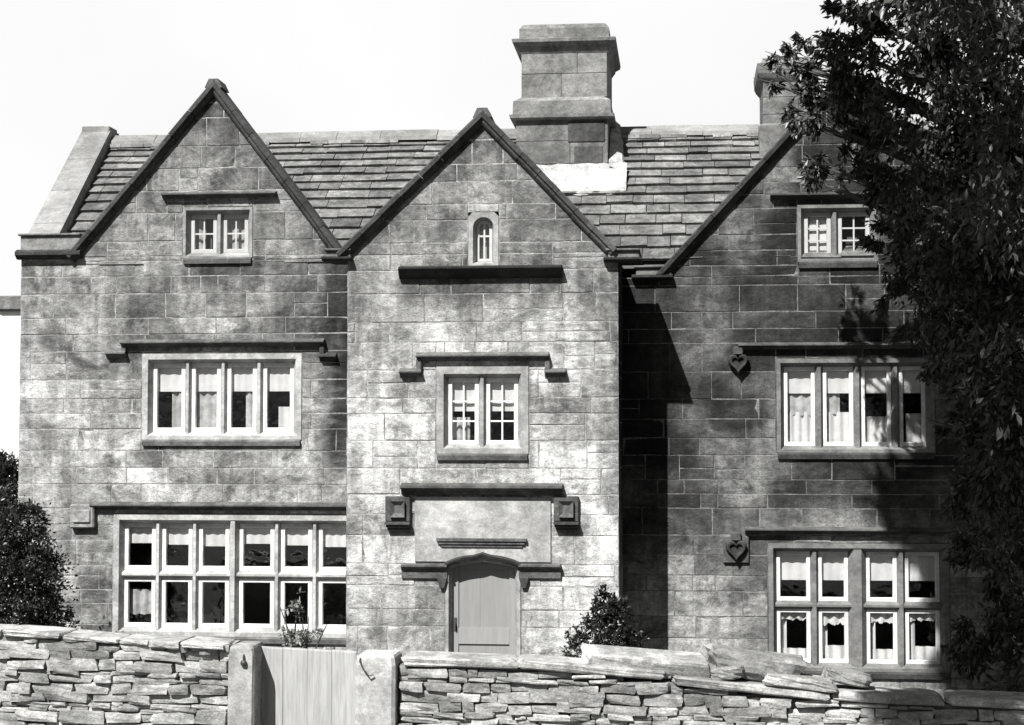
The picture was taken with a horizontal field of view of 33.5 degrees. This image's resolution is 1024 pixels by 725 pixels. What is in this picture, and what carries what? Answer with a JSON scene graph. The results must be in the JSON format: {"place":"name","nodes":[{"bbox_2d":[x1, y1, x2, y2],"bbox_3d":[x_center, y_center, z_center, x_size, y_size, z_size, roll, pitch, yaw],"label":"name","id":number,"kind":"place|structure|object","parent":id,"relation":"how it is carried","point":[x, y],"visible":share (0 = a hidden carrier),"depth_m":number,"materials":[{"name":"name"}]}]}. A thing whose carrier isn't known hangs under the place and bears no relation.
{"place":"outdoors","nodes":[
{"label":"outdoors","id":0,"kind":"place"},
{"bbox_2d":[277,587,326,649],"bbox_3d":[-3.010,4.010,24.032,0.639,1.697,0.528,2,-3,-33],"label":"plant","id":1,"kind":"object","parent":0,"point":[304,636],"depth_m":24.01,"materials":[{"name":"grey plant"}]},
{"bbox_2d":[0,0,1023,295],"label":"sky","id":2,"kind":"structure","parent":0,"point":[130,67],"materials":[{"name":"white"}]},
{"bbox_2d":[15,23,1023,698],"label":"stone house","id":3,"kind":"structure","parent":0,"point":[547,365],"depth_m":24.35,"materials":[{"name":"stone"}]},
{"bbox_2d":[183,207,252,263],"bbox_3d":[-4.344,-1.875,25.274,1.048,0.838,0.310,0,-3,6],"label":"window","id":4,"kind":"structure","parent":3,"relation":"in","point":[232,234],"depth_m":25.24,"materials":[{"name":"stone"}]},
{"bbox_2d":[142,353,301,445],"bbox_3d":[-4.269,0.551,25.156,2.399,1.361,0.310,0,-3,6],"label":"window","id":5,"kind":"structure","parent":3,"relation":"in","point":[202,386],"depth_m":25.14,"materials":[{"name":"stone"}]},
{"bbox_2d":[112,513,346,644],"bbox_3d":[-3.992,3.170,25.008,3.782,1.873,0.310,0,-3,6],"label":"window","id":6,"kind":"structure","parent":3,"relation":"in","point":[231,531],"depth_m":25.00,"materials":[{"name":"stone"}]},
{"bbox_2d":[436,366,528,459],"bbox_3d":[-0.395,0.699,23.353,1.268,1.282,0.310,0,-3,6],"label":"window","id":7,"kind":"structure","parent":3,"relation":"in","point":[482,390],"depth_m":23.30,"materials":[{"name":"stone"}]},
{"bbox_2d":[468,212,498,265],"bbox_3d":[-0.381,-1.685,23.458,0.417,0.747,0.234,0,-3,6],"label":"window","id":8,"kind":"structure","parent":3,"relation":"in","point":[483,236],"depth_m":23.38,"materials":[{"name":"stone"}]},
{"bbox_2d":[453,562,514,653],"bbox_3d":[-0.384,3.713,23.229,0.870,2.077,0.121,0,-3,6],"label":"door","id":9,"kind":"structure","parent":3,"relation":"in","point":[483,592],"depth_m":23.25,"materials":[{"name":"paint"}]},
{"bbox_2d":[797,204,877,267],"bbox_3d":[4.656,-1.799,24.369,1.128,0.911,0.310,0,-3,6],"label":"window","id":10,"kind":"structure","parent":3,"relation":"in","point":[819,227],"depth_m":24.33,"materials":[{"name":"stone"}]},
{"bbox_2d":[776,358,934,458],"bbox_3d":[4.881,0.660,24.235,2.211,1.427,0.310,0,-3,6],"label":"window","id":11,"kind":"structure","parent":3,"relation":"in","point":[810,423],"depth_m":24.23,"materials":[{"name":"stone"}]},
{"bbox_2d":[768,542,949,679],"bbox_3d":[4.903,3.507,24.103,2.519,1.890,0.310,0,-3,6],"label":"window","id":12,"kind":"structure","parent":3,"relation":"in","point":[857,564],"depth_m":24.08,"materials":[{"name":"wood"}]},
{"label":"ground","id":13,"kind":"structure","parent":0,"visible":0},
{"bbox_2d":[0,448,18,607],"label":"evergreen tree","id":14,"kind":"object","parent":13,"relation":"on","point":[8,466],"visible":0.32,"depth_m":26.42,"materials":[{"name":"black plant"}]},
{"bbox_2d":[0,296,20,616],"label":"outbuilding","id":15,"kind":"structure","parent":13,"relation":"on","point":[10,314],"depth_m":32.12,"materials":[{"name":"stone"}]},
{"bbox_2d":[0,477,80,628],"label":"holly bush","id":16,"kind":"object","parent":13,"relation":"on","point":[24,564],"visible":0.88,"depth_m":22.77,"materials":[{"name":"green plant"}]},
{"bbox_2d":[0,624,240,724],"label":"dry stone wall","id":17,"kind":"structure","parent":13,"relation":"on","point":[52,675],"depth_m":18.91,"materials":[{"name":"grey stone"}]},
{"bbox_2d":[228,641,263,724],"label":"gate post","id":18,"kind":"object","parent":13,"relation":"on","point":[245,684],"visible":1,"depth_m":18.62,"materials":[{"name":"stone"}]},
{"bbox_2d":[261,646,355,724],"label":"boarded gate","id":19,"kind":"structure","parent":18,"relation":"attached to","point":[304,686],"depth_m":18.92,"materials":[{"name":"grey wood"}]},
{"bbox_2d":[355,649,402,724],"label":"gate post","id":20,"kind":"object","parent":13,"relation":"on","point":[377,693],"visible":0.98,"depth_m":18.47,"materials":[{"name":"stone"}]},
{"bbox_2d":[559,584,649,657],"bbox_3d":[1.203,3.826,22.143,1.366,1.896,0.971,-2,-4,42],"label":"garden bush","id":21,"kind":"object","parent":13,"relation":"on","point":[608,616],"visible":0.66,"depth_m":22.00,"materials":[{"name":"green plant"}]},
{"bbox_2d":[398,651,1023,724],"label":"dry stone wall","id":22,"kind":"structure","parent":13,"relation":"on","point":[448,688],"depth_m":18.32,"materials":[{"name":"grey stone"}]},
{"bbox_2d":[581,644,709,677],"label":"stone slab","id":23,"kind":"structure","parent":22,"relation":"on","point":[681,663],"depth_m":18.41,"materials":[{"name":"grey stone"}]},
{"bbox_2d":[710,664,743,680],"bbox_3d":[2.320,3.342,18.344,0.368,0.187,0.345,0,-3,6],"label":"rough stone","id":24,"kind":"object","parent":22,"relation":"on","point":[725,673],"visible":0.98,"depth_m":18.20,"materials":[{"name":"grey stone"}]},
{"bbox_2d":[705,643,809,681],"bbox_3d":[2.666,3.308,18.539,1.128,0.443,0.582,0,-3,6],"label":"boulder","id":25,"kind":"object","parent":22,"relation":"on","point":[758,666],"visible":0.69,"depth_m":18.32,"materials":[{"name":"stone"}]},
{"bbox_2d":[762,673,838,692],"bbox_3d":[3.085,3.425,18.249,0.807,0.192,0.418,0,-3,6],"label":"flat stone","id":26,"kind":"object","parent":22,"relation":"on","point":[813,682],"visible":0.96,"depth_m":18.06,"materials":[{"name":"grey stone"}]},
{"bbox_2d":[821,664,872,687],"bbox_3d":[3.627,3.400,18.408,0.549,0.232,0.414,0,-3,6],"label":"rough stone","id":27,"kind":"object","parent":22,"relation":"on","point":[846,676],"visible":0.98,"depth_m":18.26,"materials":[{"name":"grey stone"}]},
{"bbox_2d":[754,0,1023,691],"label":"broadleaf tree","id":28,"kind":"object","parent":13,"relation":"on","point":[990,169],"visible":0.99,"depth_m":20.04,"materials":[{"name":"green plant"}]}
]}

